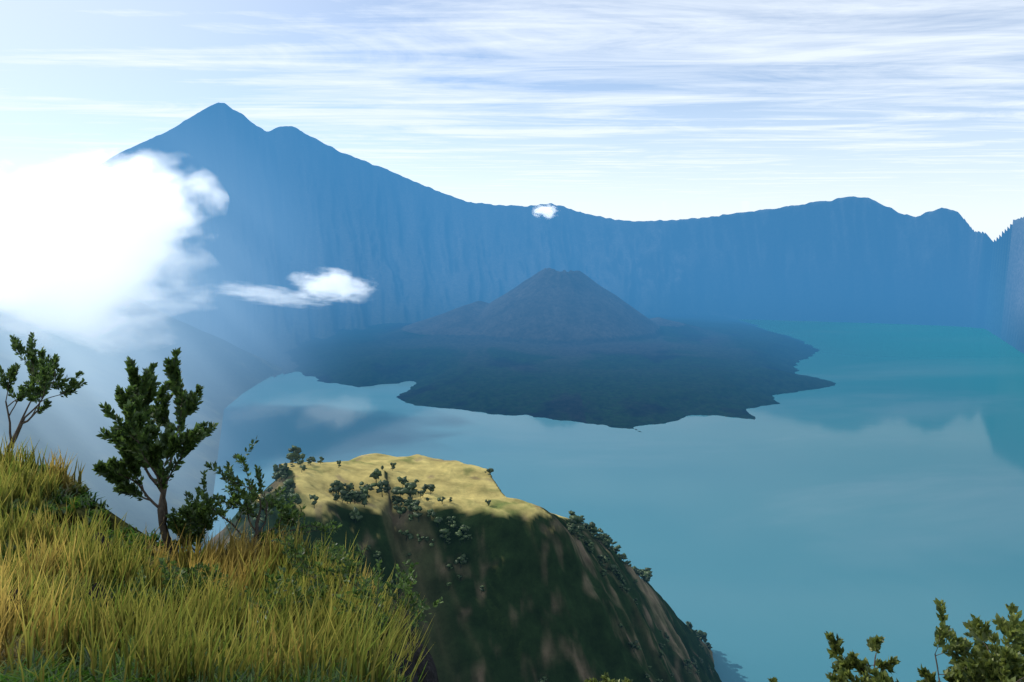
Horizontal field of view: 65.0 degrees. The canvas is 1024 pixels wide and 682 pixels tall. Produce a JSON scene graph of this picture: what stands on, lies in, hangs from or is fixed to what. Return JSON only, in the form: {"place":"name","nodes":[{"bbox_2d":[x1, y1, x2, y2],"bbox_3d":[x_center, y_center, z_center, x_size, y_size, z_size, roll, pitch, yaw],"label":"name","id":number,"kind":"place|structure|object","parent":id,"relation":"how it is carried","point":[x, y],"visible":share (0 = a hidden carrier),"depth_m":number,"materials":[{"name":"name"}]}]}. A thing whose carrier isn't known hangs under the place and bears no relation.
{"place":"outdoors","nodes":[
{"label":"outdoors","id":0,"kind":"place"},
{"bbox_2d":[0,432,432,681],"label":"ground","id":1,"kind":"structure","parent":0,"point":[80,512],"depth_m":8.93,"materials":[{"name":"green plant"}]},
{"bbox_2d":[0,588,32,620],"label":"rock","id":2,"kind":"object","parent":1,"relation":"on","point":[16,591],"visible":0.07,"depth_m":4.54,"materials":[{"name":"grey stone"}]},
{"bbox_2d":[0,332,87,455],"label":"tree","id":3,"kind":"object","parent":1,"relation":"on","point":[45,376],"visible":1,"depth_m":10.30,"materials":[{"name":"green plant"}]},
{"bbox_2d":[84,582,108,608],"bbox_3d":[-3.047,1.944,5.853,0.160,0.375,0.227,6,10,36],"label":"rock","id":4,"kind":"object","parent":1,"relation":"on","point":[93,587],"visible":0.19,"depth_m":5.82,"materials":[{"name":"grey stone"}]},
{"bbox_2d":[86,532,110,564],"bbox_3d":[-3.751,2.016,7.305,0.211,0.580,0.254,-5,10,-33],"label":"rock","id":5,"kind":"object","parent":1,"relation":"on","point":[103,538],"visible":0.06,"depth_m":7.25,"materials":[{"name":"grey stone"}]},
{"bbox_2d":[91,347,218,554],"bbox_3d":[-3.854,1.234,8.636,1.200,2.191,1.681,-4,9,-28],"label":"tree","id":6,"kind":"object","parent":1,"relation":"on","point":[134,436],"visible":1,"depth_m":8.37,"materials":[{"name":"green plant"}]},
{"bbox_2d":[130,557,187,619],"bbox_3d":[-2.454,1.749,5.453,0.445,0.533,0.369,6,10,34],"label":"shrub","id":7,"kind":"object","parent":1,"relation":"on","point":[164,570],"visible":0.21,"depth_m":5.47,"materials":[{"name":"green plant"}]},
{"bbox_2d":[159,488,220,550],"bbox_3d":[-3.377,1.961,8.576,0.982,0.877,0.681,6,10,36],"label":"shrub","id":8,"kind":"object","parent":1,"relation":"on","point":[196,515],"visible":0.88,"depth_m":8.36,"materials":[{"name":"green plant"}]},
{"bbox_2d":[165,562,231,599],"bbox_3d":[-2.452,1.950,6.387,0.502,0.518,0.500,0,8,0],"label":"shrub","id":9,"kind":"object","parent":1,"relation":"on","point":[206,570],"visible":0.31,"depth_m":6.31,"materials":[{"name":"green plant"}]},
{"bbox_2d":[196,437,341,549],"bbox_3d":[-2.560,1.668,8.494,1.594,1.430,1.023,0,8,0],"label":"shrub","id":10,"kind":"object","parent":1,"relation":"on","point":[238,494],"visible":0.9,"depth_m":8.44,"materials":[{"name":"green plant"}]},
{"bbox_2d":[244,566,336,631],"bbox_3d":[-1.446,1.791,5.325,0.596,0.587,0.416,0,8,0],"label":"shrub","id":11,"kind":"object","parent":1,"relation":"on","point":[278,579],"visible":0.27,"depth_m":5.32,"materials":[{"name":"green plant"}]},
{"bbox_2d":[271,535,346,569],"bbox_3d":[-1.826,2.040,7.367,0.634,0.604,0.520,-6,10,-37],"label":"shrub","id":12,"kind":"object","parent":1,"relation":"on","point":[295,551],"visible":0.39,"depth_m":7.34,"materials":[{"name":"green plant"}]},
{"bbox_2d":[282,542,385,608],"bbox_3d":[-1.292,1.789,5.853,0.723,0.659,0.480,-2,8,-16],"label":"shrub","id":13,"kind":"object","parent":1,"relation":"on","point":[347,569],"visible":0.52,"depth_m":5.87,"materials":[{"name":"green plant"}]},
{"bbox_2d":[333,559,442,640],"bbox_3d":[-0.728,1.627,4.776,0.640,0.747,0.554,0,8,0],"label":"shrub","id":14,"kind":"object","parent":1,"relation":"on","point":[406,590],"visible":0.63,"depth_m":4.73,"materials":[{"name":"green plant"}]},
{"bbox_2d":[364,645,417,681],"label":"rock","id":15,"kind":"object","parent":1,"relation":"on","point":[409,670],"visible":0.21,"depth_m":4.05,"materials":[{"name":"grey stone"}]},
{"bbox_2d":[395,622,419,645],"bbox_3d":[-0.680,2.030,4.999,0.287,0.553,0.294,0,8,0],"label":"rock","id":16,"kind":"object","parent":1,"relation":"on","point":[409,634],"visible":0.09,"depth_m":4.96,"materials":[{"name":"grey stone"}]},
{"bbox_2d":[400,642,437,681],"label":"rock","id":17,"kind":"object","parent":1,"relation":"on","point":[431,675],"visible":0.52,"depth_m":4.39,"materials":[{"name":"grey stone"}]},
{"bbox_2d":[0,102,1023,681],"bbox_3d":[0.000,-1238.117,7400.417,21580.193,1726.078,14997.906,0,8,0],"label":"terrain","id":18,"kind":"structure","parent":0,"point":[228,252],"depth_m":4180.88,"materials":[{"name":"blue stone"}]},
{"bbox_2d":[223,445,713,681],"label":"spur trees","id":19,"kind":"object","parent":18,"relation":"on","point":[347,494],"visible":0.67,"depth_m":746.13,"materials":[{"name":"green plant"}]},
{"bbox_2d":[584,671,632,681],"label":"broad tree","id":20,"kind":"object","parent":18,"relation":"on","point":[605,677],"visible":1,"depth_m":12.43,"materials":[{"name":"green plant"}]},
{"bbox_2d":[768,677,777,681],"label":"bush","id":21,"kind":"object","parent":18,"relation":"on","point":[773,679],"visible":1,"depth_m":11.94,"materials":[{"name":"green plant"}]},
{"bbox_2d":[824,631,1021,681],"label":"broad tree","id":22,"kind":"object","parent":18,"relation":"on","point":[842,667],"visible":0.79,"depth_m":14.75,"materials":[{"name":"green plant"}]},
{"bbox_2d":[865,597,1023,681],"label":"broad tree","id":23,"kind":"object","parent":18,"relation":"on","point":[999,663],"visible":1,"depth_m":12.72,"materials":[{"name":"green plant"}]},
{"bbox_2d":[0,0,1023,241],"label":"sky","id":24,"kind":"structure","parent":0,"point":[628,110],"materials":[{"name":"white"}]},
{"bbox_2d":[207,319,1023,681],"bbox_3d":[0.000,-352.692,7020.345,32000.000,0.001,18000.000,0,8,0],"label":"lake","id":25,"kind":"structure","parent":0,"point":[877,489],"depth_m":2061.97,"materials":[{"name":"liquid"}]}
]}

